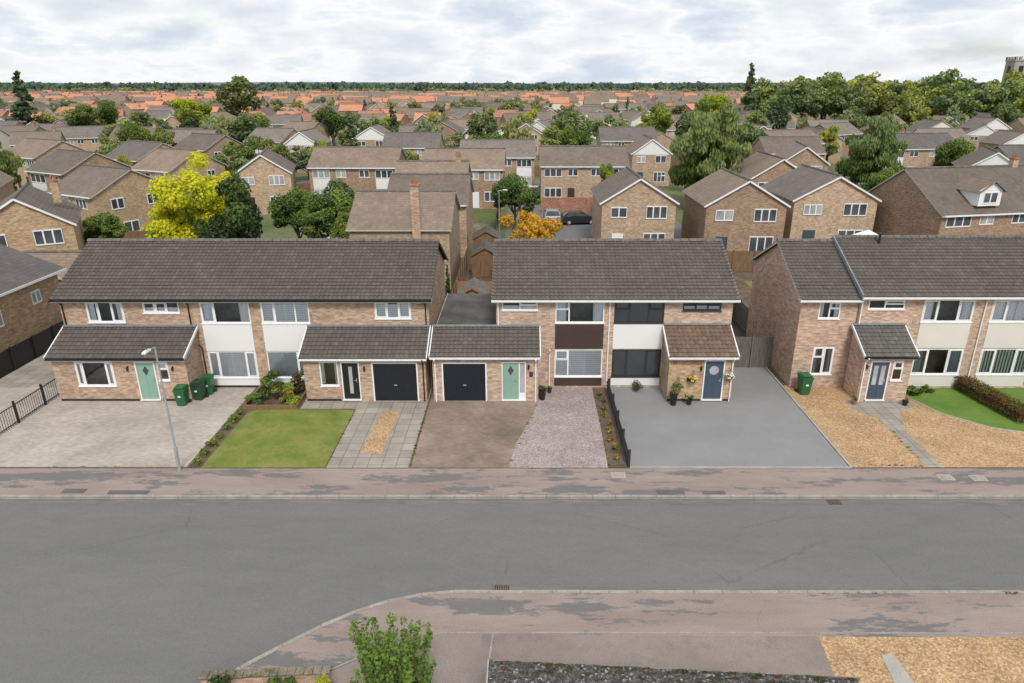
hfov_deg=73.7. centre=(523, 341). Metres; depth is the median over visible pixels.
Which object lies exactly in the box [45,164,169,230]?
house
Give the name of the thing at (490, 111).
tree
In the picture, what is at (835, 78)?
tree
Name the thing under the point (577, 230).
parking court
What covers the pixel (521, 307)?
window
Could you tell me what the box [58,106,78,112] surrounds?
house
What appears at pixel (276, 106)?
tree
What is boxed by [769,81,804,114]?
tree
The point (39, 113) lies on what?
house
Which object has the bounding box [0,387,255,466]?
block paved driveway
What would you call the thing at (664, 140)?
house
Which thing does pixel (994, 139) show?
house
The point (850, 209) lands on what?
window
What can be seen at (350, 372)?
door
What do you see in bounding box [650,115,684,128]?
house
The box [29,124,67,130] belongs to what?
house
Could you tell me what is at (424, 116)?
house
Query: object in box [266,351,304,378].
window
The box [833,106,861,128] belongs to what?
tree
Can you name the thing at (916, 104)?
tree
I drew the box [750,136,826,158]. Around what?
house
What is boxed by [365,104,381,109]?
house
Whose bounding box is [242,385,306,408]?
garden bed edging
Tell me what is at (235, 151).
tree
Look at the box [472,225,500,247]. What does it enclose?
shed
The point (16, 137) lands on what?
house
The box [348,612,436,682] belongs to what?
laurel shrub
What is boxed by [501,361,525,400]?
door
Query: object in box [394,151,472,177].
house
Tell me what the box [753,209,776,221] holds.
window
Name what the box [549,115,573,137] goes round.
tree
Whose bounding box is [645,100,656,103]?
house
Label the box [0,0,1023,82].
sky
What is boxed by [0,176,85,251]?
house
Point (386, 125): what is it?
tree
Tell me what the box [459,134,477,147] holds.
tree
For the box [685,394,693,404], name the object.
potted plant
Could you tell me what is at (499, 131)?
house
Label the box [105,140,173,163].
house
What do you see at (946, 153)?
tree
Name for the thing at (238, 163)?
tree
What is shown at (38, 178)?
window
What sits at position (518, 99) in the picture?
tree
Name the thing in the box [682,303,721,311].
window
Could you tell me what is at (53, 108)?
tree
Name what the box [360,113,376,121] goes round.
house
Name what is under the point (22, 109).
tree
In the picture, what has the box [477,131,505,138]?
tree
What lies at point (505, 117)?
house
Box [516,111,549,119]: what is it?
house
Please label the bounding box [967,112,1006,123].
house
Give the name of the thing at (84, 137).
house
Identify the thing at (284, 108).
house
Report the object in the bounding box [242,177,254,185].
window
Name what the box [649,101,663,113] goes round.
tree
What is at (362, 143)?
window
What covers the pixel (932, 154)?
window
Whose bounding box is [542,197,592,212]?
brick garden wall
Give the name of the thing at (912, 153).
window
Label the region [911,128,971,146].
house
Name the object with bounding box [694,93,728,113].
tree
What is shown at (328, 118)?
tree
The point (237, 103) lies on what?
tree
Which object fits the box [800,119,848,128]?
house
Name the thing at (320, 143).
tree
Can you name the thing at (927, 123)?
house
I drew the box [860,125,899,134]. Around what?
house
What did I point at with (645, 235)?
window
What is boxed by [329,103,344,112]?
house
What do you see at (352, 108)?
house
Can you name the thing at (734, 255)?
fence
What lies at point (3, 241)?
window
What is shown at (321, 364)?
window
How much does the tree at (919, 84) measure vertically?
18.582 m
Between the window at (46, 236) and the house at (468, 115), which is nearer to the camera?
the window at (46, 236)
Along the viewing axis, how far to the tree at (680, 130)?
146.45 m
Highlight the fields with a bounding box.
[119,88,712,92]
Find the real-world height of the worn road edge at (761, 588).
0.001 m
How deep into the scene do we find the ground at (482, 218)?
84.23 m
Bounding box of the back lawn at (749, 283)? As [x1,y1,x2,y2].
[744,281,751,287]
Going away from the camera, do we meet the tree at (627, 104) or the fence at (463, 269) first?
the fence at (463, 269)
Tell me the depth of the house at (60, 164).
85.20 m
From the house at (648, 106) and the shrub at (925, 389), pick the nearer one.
the shrub at (925, 389)
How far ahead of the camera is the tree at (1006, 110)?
190.64 m
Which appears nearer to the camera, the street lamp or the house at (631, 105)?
the street lamp
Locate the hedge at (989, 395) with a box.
[952,375,1023,422]
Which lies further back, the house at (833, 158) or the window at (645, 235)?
the house at (833, 158)
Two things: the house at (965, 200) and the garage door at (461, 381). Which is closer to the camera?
the garage door at (461, 381)
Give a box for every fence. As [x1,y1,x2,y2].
[0,320,63,377]
[121,230,148,237]
[296,183,310,195]
[451,243,469,293]
[456,280,491,293]
[496,208,500,229]
[534,166,539,175]
[606,378,630,466]
[726,250,760,271]
[732,299,748,335]
[734,336,773,367]
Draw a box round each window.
[0,234,7,245]
[0,310,4,327]
[27,160,33,166]
[30,173,46,183]
[30,289,41,304]
[32,228,64,245]
[74,362,117,386]
[75,198,87,209]
[77,139,83,143]
[85,303,126,323]
[110,197,124,209]
[124,219,140,230]
[142,303,179,313]
[146,193,156,203]
[156,362,170,381]
[199,303,251,323]
[207,169,214,175]
[207,351,259,378]
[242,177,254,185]
[259,303,310,323]
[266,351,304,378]
[268,175,284,184]
[312,170,329,177]
[314,189,329,198]
[319,362,339,386]
[336,170,345,177]
[358,141,365,145]
[359,170,369,177]
[374,303,411,319]
[375,140,382,145]
[375,170,392,177]
[472,172,478,179]
[484,172,499,180]
[484,192,494,201]
[501,303,537,310]
[505,159,510,165]
[517,159,531,166]
[518,177,530,185]
[544,168,561,176]
[544,188,561,196]
[554,349,602,377]
[555,303,604,323]
[568,168,577,175]
[591,168,599,175]
[603,142,613,144]
[611,207,626,217]
[611,349,661,377]
[613,168,622,173]
[613,303,664,323]
[637,156,645,162]
[643,233,664,238]
[646,206,666,218]
[653,172,664,181]
[655,155,665,162]
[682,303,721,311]
[715,210,733,220]
[748,236,773,250]
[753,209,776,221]
[803,204,822,214]
[810,347,834,374]
[817,303,841,319]
[837,230,862,234]
[842,203,867,215]
[867,300,905,309]
[890,361,904,381]
[909,151,918,156]
[910,349,963,375]
[920,300,975,322]
[929,151,935,156]
[945,216,971,227]
[970,136,977,140]
[975,349,1023,375]
[979,215,994,224]
[982,192,998,203]
[988,300,1023,322]
[1011,214,1023,223]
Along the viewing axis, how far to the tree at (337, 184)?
78.34 m
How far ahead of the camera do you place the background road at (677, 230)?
75.55 m
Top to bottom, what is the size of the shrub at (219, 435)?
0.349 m
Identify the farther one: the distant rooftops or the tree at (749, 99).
the distant rooftops
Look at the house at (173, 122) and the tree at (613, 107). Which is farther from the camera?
the tree at (613, 107)
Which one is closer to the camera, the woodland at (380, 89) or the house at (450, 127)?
the house at (450, 127)
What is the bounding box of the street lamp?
[141,347,181,470]
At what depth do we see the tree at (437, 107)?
262.45 m
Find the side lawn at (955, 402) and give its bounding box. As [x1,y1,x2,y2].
[906,388,1023,431]
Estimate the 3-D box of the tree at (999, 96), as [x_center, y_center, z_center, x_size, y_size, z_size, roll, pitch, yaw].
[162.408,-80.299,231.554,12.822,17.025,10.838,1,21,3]
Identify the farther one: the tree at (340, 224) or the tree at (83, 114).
the tree at (83, 114)
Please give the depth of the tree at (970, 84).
233.51 m
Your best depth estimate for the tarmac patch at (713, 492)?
26.92 m
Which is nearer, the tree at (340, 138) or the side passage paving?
the side passage paving
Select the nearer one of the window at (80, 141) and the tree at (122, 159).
the tree at (122, 159)
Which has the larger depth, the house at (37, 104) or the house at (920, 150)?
the house at (37, 104)
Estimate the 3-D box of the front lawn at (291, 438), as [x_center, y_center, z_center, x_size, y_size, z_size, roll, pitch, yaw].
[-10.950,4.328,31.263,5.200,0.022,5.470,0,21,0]
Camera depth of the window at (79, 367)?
34.26 m
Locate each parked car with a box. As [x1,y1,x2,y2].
[543,209,560,221]
[560,210,591,224]
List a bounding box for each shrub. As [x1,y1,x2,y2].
[192,456,200,465]
[199,448,209,456]
[205,437,218,446]
[207,673,231,682]
[216,432,222,438]
[222,422,231,429]
[227,414,238,423]
[237,407,243,414]
[244,393,262,404]
[255,369,283,398]
[266,676,295,682]
[271,381,296,401]
[283,393,299,404]
[290,370,304,393]
[315,673,330,682]
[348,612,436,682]
[631,381,642,390]
[906,385,922,395]
[920,384,934,392]
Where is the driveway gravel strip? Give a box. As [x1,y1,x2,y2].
[360,411,399,454]
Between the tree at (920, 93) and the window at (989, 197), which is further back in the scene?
the tree at (920, 93)
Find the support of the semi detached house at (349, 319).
on the ground at (482, 218)
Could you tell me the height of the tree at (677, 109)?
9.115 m
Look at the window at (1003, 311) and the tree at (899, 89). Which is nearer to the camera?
the window at (1003, 311)
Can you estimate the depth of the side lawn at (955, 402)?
34.20 m
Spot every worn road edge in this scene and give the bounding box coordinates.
[0,499,1023,505]
[455,586,1023,591]
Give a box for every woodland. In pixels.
[0,80,996,91]
[0,87,754,92]
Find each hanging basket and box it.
[672,378,683,389]
[687,371,698,381]
[723,367,735,379]
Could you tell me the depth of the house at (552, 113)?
234.94 m
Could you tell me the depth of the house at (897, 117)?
201.46 m
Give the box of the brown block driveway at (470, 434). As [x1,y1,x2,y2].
[411,390,537,467]
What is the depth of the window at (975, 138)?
153.04 m
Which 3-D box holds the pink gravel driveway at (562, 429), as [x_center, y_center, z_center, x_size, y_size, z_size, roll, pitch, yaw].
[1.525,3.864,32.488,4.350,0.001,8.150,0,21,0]
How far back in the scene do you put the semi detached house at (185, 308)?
34.92 m
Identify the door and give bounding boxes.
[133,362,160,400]
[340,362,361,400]
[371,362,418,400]
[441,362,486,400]
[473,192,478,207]
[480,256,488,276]
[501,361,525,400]
[567,188,574,196]
[612,233,622,238]
[701,360,725,400]
[716,237,727,250]
[802,230,814,238]
[864,361,891,400]
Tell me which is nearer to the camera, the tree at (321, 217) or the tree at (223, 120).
the tree at (321, 217)
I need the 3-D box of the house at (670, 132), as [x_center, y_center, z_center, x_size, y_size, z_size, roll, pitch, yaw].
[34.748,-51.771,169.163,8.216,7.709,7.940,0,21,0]
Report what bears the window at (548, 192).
in the house at (569, 170)
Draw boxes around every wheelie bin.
[172,384,191,404]
[189,378,208,399]
[200,373,216,393]
[794,372,813,393]
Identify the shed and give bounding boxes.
[457,277,489,293]
[470,240,493,277]
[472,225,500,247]
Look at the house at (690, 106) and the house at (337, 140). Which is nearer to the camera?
the house at (337, 140)
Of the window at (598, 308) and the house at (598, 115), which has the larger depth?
the house at (598, 115)
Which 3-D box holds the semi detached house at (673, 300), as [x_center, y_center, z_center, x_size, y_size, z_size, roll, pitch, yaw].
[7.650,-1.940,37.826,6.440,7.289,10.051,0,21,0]
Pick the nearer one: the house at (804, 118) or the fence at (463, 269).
the fence at (463, 269)
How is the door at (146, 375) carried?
in the semi detached house at (185, 308)
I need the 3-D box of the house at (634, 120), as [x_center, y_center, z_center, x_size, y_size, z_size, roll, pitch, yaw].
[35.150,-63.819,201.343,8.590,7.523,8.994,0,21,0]
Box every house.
[0,103,14,110]
[0,107,9,116]
[0,116,25,122]
[0,121,23,125]
[0,121,46,134]
[0,129,10,151]
[0,171,14,201]
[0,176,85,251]
[0,244,66,351]
[8,109,44,117]
[9,126,66,147]
[9,138,87,189]
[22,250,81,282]
[24,148,131,190]
[29,103,52,110]
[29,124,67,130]
[31,106,53,114]
[43,238,279,400]
[44,100,60,114]
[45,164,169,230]
[50,115,63,121]
[52,119,79,125]
[56,125,109,152]
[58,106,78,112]
[65,97,80,102]
[82,98,97,103]
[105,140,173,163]
[108,121,162,145]
[116,107,125,119]
[119,100,134,104]
[121,101,146,114]
[131,147,226,197]
[144,104,167,111]
[145,99,168,105]
[145,107,175,113]
[145,110,172,119]
[156,129,219,145]
[164,115,191,127]
[173,128,202,128]
[174,132,240,169]
[192,104,222,111]
[210,111,236,117]
[211,103,224,109]
[235,147,296,214]
[243,127,297,155]
[246,107,266,119]
[249,107,275,114]
[250,238,447,401]
[262,114,303,126]
[276,108,302,113]
[280,105,293,110]
[283,128,331,172]
[284,117,329,138]
[286,104,307,112]
[295,110,319,120]
[304,103,315,112]
[306,146,407,198]
[310,101,328,107]
[311,105,328,112]
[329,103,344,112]
[330,119,364,145]
[334,99,355,104]
[338,100,358,104]
[338,102,365,113]
[345,180,461,289]
[352,124,390,145]
[355,114,386,118]
[358,108,383,113]
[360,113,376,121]
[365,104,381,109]
[373,98,384,108]
[373,109,396,112]
[381,111,410,123]
[381,132,444,159]
[385,107,407,112]
[387,173,473,257]
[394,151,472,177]
[398,97,412,106]
[398,125,439,131]
[402,108,430,115]
[408,111,436,124]
[413,113,441,124]
[414,110,440,119]
[417,103,436,110]
[423,148,505,208]
[426,101,448,109]
[428,238,611,401]
[438,119,466,144]
[440,112,464,119]
[447,108,477,116]
[448,117,483,138]
[460,139,535,188]
[462,109,471,118]
[463,107,482,113]
[485,100,503,109]
[493,107,518,128]
[494,128,503,136]
[500,110,528,124]
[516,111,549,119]
[518,121,541,154]
[522,103,548,110]
[528,98,545,102]
[530,115,543,121]
[532,119,555,144]
[538,145,629,203]
[541,108,558,121]
[561,101,579,110]
[565,103,578,121]
[579,106,603,124]
[588,112,619,138]
[590,165,679,238]
[596,126,657,145]
[597,108,613,111]
[603,101,626,112]
[605,238,740,401]
[617,98,635,102]
[620,109,647,122]
[626,134,672,185]
[627,111,649,125]
[628,103,646,109]
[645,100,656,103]
[645,104,665,114]
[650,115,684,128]
[655,130,673,163]
[656,101,675,105]
[662,116,681,139]
[666,101,688,105]
[670,132,707,167]
[681,167,790,257]
[684,103,695,110]
[718,114,745,126]
[729,133,748,164]
[733,150,796,185]
[739,107,751,114]
[746,233,993,401]
[748,123,767,130]
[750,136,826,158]
[754,129,824,145]
[760,164,881,238]
[762,118,795,128]
[775,141,830,169]
[789,111,797,128]
[800,113,823,120]
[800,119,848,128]
[804,126,843,162]
[814,122,862,156]
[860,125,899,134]
[867,154,1023,257]
[878,112,904,129]
[884,132,953,168]
[906,119,952,132]
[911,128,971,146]
[932,115,958,124]
[951,145,1009,165]
[953,235,1023,387]
[958,116,1011,131]
[965,123,995,152]
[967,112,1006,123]
[978,129,1023,148]
[993,144,1023,163]
[1008,118,1023,131]
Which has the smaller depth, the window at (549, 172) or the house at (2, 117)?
the window at (549, 172)
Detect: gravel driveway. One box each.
[508,387,607,467]
[784,386,1023,466]
[819,637,1023,682]
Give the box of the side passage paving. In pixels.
[0,353,57,386]
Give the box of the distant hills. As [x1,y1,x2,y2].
[58,82,1000,84]
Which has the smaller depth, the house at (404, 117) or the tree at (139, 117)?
the tree at (139, 117)
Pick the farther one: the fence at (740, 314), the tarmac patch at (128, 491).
the fence at (740, 314)
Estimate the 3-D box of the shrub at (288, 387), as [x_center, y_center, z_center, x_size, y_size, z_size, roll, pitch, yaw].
[-12.043,2.597,34.383,1.333,1.056,1.169,-6,21,-15]
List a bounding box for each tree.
[0,98,7,108]
[0,141,22,190]
[10,69,50,124]
[33,110,58,123]
[47,102,56,111]
[54,98,69,108]
[60,99,119,125]
[82,211,129,242]
[95,134,119,155]
[101,117,143,144]
[112,122,176,148]
[116,155,134,165]
[127,111,149,125]
[141,150,251,238]
[145,117,171,128]
[156,117,172,128]
[170,98,212,124]
[178,116,198,127]
[192,174,262,238]
[193,170,243,206]
[197,115,214,127]
[199,114,217,126]
[200,117,217,127]
[202,118,216,129]
[212,154,232,170]
[213,114,239,141]
[215,74,261,115]
[222,135,295,169]
[225,116,260,143]
[226,156,248,171]
[230,112,247,121]
[238,112,270,136]
[267,186,318,237]
[270,98,284,107]
[271,104,283,112]
[282,145,312,179]
[289,101,305,110]
[296,189,353,237]
[309,140,326,154]
[311,97,328,102]
[311,106,360,145]
[322,179,354,200]
[329,210,349,238]
[337,126,348,144]
[341,114,359,145]
[358,116,384,132]
[379,115,390,128]
[382,123,398,130]
[387,104,397,131]
[394,120,403,127]
[404,149,418,159]
[407,101,422,107]
[413,118,437,131]
[425,112,437,124]
[426,120,442,131]
[431,104,445,112]
[437,116,448,124]
[444,131,463,147]
[445,264,451,295]
[446,102,462,109]
[458,98,482,106]
[459,96,467,105]
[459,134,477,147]
[462,101,483,109]
[466,111,497,136]
[476,104,495,113]
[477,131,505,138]
[482,107,496,122]
[491,172,541,229]
[497,101,524,110]
[498,209,562,240]
[500,115,536,148]
[509,114,534,125]
[513,97,527,103]
[524,108,537,119]
[530,98,543,110]
[535,97,552,106]
[538,125,561,144]
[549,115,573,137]
[552,104,583,123]
[555,126,593,144]
[566,110,597,135]
[591,114,614,139]
[600,163,613,181]
[607,103,620,116]
[611,116,629,125]
[624,96,629,110]
[635,106,674,131]
[636,105,649,113]
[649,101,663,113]
[668,104,752,188]
[670,105,687,114]
[674,113,692,135]
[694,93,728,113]
[719,120,767,155]
[722,100,731,107]
[733,62,757,112]
[743,77,776,109]
[744,110,767,125]
[757,95,781,117]
[764,80,784,98]
[765,95,794,128]
[768,75,811,117]
[769,79,819,113]
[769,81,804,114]
[806,79,835,118]
[807,72,847,118]
[816,72,846,118]
[818,125,840,161]
[828,80,876,118]
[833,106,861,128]
[835,111,908,184]
[845,71,896,127]
[857,167,895,190]
[862,76,889,115]
[868,89,900,117]
[883,84,905,113]
[891,90,927,131]
[893,79,909,86]
[893,119,908,132]
[894,80,923,124]
[894,85,924,126]
[909,107,933,125]
[911,93,943,116]
[914,74,938,91]
[915,74,951,91]
[921,68,963,114]
[925,81,986,116]
[933,136,975,165]
[940,117,958,127]
[941,77,988,119]
[946,104,967,125]
[969,97,992,118]
[975,81,997,115]
[983,78,1023,112]
[983,79,1003,110]
[989,69,1023,98]
[990,102,1016,124]
[992,105,1001,119]
[1000,105,1023,118]
[1013,96,1023,112]
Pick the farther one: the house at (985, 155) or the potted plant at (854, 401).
the house at (985, 155)
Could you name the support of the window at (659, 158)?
in the house at (649, 157)
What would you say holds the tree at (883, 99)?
on the ground at (482, 218)
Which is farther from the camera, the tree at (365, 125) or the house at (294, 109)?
the house at (294, 109)
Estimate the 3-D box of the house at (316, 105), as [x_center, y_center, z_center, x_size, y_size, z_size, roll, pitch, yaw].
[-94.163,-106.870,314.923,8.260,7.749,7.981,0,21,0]
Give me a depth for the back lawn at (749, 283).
55.28 m
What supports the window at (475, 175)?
in the house at (487, 165)
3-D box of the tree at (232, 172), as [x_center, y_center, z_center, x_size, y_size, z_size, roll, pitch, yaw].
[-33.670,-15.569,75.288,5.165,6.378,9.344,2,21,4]
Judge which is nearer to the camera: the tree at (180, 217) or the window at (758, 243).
the tree at (180, 217)
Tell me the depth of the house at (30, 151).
102.62 m
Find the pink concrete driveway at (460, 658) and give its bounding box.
[330,634,833,682]
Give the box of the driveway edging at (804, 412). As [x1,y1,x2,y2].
[0,367,1023,467]
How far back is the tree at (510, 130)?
122.44 m
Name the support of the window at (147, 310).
in the semi detached house at (185, 308)
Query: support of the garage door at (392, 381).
in the semi detached house at (349, 319)
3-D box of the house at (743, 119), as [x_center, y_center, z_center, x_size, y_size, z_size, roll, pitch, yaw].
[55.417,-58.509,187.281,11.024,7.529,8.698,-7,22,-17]
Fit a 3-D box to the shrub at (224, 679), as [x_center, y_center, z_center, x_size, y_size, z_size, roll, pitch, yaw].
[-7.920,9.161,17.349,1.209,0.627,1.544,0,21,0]
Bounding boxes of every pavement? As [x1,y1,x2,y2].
[0,468,1023,497]
[243,593,1023,670]
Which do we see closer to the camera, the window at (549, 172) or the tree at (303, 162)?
the window at (549, 172)
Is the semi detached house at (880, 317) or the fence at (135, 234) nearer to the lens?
the semi detached house at (880, 317)
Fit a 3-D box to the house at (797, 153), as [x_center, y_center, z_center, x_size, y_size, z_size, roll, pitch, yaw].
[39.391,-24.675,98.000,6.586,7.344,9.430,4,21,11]
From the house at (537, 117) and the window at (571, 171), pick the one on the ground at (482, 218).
the house at (537, 117)
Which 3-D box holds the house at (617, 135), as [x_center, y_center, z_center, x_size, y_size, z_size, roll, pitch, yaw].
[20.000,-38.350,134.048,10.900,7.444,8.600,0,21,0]
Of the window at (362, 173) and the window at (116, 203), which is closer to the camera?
the window at (116, 203)
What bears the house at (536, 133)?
on the ground at (482, 218)
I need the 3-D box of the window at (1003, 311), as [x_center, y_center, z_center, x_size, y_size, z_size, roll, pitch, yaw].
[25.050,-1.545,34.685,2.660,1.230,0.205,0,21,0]
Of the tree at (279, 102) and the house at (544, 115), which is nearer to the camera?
the house at (544, 115)
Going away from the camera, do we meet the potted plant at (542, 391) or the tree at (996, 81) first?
the potted plant at (542, 391)
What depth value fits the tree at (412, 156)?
112.72 m
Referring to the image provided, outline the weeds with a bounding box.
[53,397,1017,594]
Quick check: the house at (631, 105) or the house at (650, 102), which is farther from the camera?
the house at (650, 102)
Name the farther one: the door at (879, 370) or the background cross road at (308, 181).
the background cross road at (308, 181)
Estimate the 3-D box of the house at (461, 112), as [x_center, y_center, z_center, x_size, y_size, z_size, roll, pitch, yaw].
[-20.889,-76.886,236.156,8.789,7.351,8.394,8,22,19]
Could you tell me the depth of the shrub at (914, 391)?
35.24 m
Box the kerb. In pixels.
[0,495,1023,682]
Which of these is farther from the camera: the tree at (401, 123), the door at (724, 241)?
the tree at (401, 123)
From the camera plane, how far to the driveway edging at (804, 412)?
28.73 m
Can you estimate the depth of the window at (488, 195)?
88.10 m
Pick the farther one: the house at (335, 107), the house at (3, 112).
the house at (335, 107)
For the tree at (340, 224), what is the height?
5.275 m
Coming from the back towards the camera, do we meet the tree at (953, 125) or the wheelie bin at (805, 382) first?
the tree at (953, 125)
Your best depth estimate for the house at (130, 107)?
292.78 m
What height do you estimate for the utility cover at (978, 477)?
0.013 m
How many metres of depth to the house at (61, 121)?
161.04 m
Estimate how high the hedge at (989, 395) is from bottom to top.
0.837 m
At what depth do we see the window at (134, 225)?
69.55 m
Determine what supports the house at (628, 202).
on the ground at (482, 218)
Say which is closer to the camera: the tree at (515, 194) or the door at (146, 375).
the door at (146, 375)
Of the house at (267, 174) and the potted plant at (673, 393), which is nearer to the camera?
the potted plant at (673, 393)
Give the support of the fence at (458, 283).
on the front garden ground at (742, 286)
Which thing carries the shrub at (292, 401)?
on the front garden ground at (742, 286)
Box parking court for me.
[505,205,591,240]
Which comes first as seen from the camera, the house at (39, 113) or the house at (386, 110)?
the house at (39, 113)
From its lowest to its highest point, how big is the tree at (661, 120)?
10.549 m
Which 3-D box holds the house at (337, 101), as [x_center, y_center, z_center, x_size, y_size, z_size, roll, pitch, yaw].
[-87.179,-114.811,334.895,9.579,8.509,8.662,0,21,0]
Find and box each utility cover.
[610,472,625,477]
[936,474,955,479]
[968,475,988,480]
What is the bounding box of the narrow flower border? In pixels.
[592,388,625,467]
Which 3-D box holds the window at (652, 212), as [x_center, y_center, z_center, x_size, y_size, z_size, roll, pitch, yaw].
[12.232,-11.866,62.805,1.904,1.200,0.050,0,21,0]
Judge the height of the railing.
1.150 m
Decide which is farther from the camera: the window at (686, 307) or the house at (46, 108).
the house at (46, 108)
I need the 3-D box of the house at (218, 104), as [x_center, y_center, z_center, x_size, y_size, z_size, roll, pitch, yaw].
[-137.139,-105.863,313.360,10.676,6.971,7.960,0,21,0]
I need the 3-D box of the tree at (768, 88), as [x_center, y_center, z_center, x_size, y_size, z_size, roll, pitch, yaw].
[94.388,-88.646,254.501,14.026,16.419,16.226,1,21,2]
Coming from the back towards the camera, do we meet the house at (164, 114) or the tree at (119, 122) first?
the house at (164, 114)
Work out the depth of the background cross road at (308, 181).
113.31 m
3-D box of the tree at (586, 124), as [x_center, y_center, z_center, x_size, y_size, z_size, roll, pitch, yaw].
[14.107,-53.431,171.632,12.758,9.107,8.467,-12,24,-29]
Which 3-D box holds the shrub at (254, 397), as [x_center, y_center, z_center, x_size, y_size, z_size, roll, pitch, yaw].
[-13.464,2.878,34.110,1.019,0.725,0.610,10,23,25]
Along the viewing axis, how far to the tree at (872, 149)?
96.21 m
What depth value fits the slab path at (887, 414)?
32.98 m
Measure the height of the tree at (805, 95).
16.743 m
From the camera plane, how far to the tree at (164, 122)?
179.03 m
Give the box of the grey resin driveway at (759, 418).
[610,345,847,465]
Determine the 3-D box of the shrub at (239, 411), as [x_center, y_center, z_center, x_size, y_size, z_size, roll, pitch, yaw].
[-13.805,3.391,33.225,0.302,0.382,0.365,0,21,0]
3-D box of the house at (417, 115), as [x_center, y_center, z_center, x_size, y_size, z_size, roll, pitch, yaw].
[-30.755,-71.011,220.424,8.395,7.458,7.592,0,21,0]
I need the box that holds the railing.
[0,378,58,433]
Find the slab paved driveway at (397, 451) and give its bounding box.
[300,388,431,467]
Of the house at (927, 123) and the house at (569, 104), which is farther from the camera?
the house at (569, 104)
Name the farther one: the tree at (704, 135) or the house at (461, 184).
the tree at (704, 135)
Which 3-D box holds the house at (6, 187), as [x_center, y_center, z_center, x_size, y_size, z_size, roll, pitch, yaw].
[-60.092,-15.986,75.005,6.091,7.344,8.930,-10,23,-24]
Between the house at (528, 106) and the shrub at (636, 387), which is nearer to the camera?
the shrub at (636, 387)
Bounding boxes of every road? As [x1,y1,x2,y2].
[0,498,1023,682]
[296,180,862,183]
[674,219,681,238]
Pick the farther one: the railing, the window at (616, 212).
the window at (616, 212)
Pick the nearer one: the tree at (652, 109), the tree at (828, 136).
the tree at (828, 136)
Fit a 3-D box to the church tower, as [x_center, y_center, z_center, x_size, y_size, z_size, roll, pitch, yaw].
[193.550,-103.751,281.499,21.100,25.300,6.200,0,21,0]
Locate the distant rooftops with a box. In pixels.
[0,89,833,113]
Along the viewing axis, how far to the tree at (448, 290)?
47.56 m
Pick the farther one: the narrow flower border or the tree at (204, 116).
the tree at (204, 116)
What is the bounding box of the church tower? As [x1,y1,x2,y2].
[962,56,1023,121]
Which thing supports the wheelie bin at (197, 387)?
on the block paved driveway at (57, 432)
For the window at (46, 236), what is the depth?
52.77 m
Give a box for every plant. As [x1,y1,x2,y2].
[538,385,547,399]
[611,442,618,450]
[669,387,677,405]
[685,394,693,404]
[851,395,857,404]
[902,397,908,405]
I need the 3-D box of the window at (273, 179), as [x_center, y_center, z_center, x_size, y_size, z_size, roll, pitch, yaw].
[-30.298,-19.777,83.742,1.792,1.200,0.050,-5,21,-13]
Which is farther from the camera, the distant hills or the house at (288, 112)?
the distant hills
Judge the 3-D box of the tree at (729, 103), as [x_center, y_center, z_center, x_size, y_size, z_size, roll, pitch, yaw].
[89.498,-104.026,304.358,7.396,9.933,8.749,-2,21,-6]
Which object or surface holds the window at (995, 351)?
in the semi detached house at (998, 360)
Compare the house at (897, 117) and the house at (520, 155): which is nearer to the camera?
the house at (520, 155)
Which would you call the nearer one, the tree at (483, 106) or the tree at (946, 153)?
the tree at (946, 153)
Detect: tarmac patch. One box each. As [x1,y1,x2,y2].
[61,489,86,492]
[107,490,149,493]
[656,490,684,493]
[702,491,725,493]
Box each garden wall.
[198,665,330,682]
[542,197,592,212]
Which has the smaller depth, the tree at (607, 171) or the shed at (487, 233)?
the shed at (487, 233)
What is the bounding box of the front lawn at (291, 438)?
[201,409,353,467]
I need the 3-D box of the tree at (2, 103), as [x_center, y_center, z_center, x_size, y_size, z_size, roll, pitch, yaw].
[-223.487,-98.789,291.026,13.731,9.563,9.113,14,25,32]
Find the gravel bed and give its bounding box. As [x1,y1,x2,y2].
[486,659,860,682]
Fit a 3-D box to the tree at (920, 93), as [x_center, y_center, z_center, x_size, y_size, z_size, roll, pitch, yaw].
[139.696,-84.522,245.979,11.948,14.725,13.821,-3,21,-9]
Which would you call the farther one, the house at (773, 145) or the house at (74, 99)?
the house at (74, 99)
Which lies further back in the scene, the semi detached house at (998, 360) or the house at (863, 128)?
the house at (863, 128)
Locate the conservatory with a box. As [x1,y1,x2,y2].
[852,230,877,234]
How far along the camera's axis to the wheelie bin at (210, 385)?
35.23 m
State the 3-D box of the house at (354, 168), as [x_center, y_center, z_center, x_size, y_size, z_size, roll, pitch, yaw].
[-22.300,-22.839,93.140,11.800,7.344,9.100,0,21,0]
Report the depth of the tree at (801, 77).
243.06 m
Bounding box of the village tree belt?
[7,90,677,107]
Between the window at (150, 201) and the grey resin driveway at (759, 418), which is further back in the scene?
the window at (150, 201)
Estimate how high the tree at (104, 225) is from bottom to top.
4.835 m
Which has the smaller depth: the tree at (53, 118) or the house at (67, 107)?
the tree at (53, 118)
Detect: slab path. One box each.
[846,400,941,466]
[882,655,913,682]
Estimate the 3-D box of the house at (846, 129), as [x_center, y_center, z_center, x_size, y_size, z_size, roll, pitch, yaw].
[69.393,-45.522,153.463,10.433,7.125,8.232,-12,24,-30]
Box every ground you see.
[0,258,1023,467]
[227,112,904,257]
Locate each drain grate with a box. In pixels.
[493,585,508,589]
[826,500,841,503]
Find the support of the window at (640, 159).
in the house at (649, 157)
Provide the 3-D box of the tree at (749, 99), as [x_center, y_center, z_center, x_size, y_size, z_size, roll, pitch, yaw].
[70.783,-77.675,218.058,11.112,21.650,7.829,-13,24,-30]
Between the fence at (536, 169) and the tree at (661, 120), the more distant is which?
the tree at (661, 120)
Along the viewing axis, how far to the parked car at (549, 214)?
78.66 m

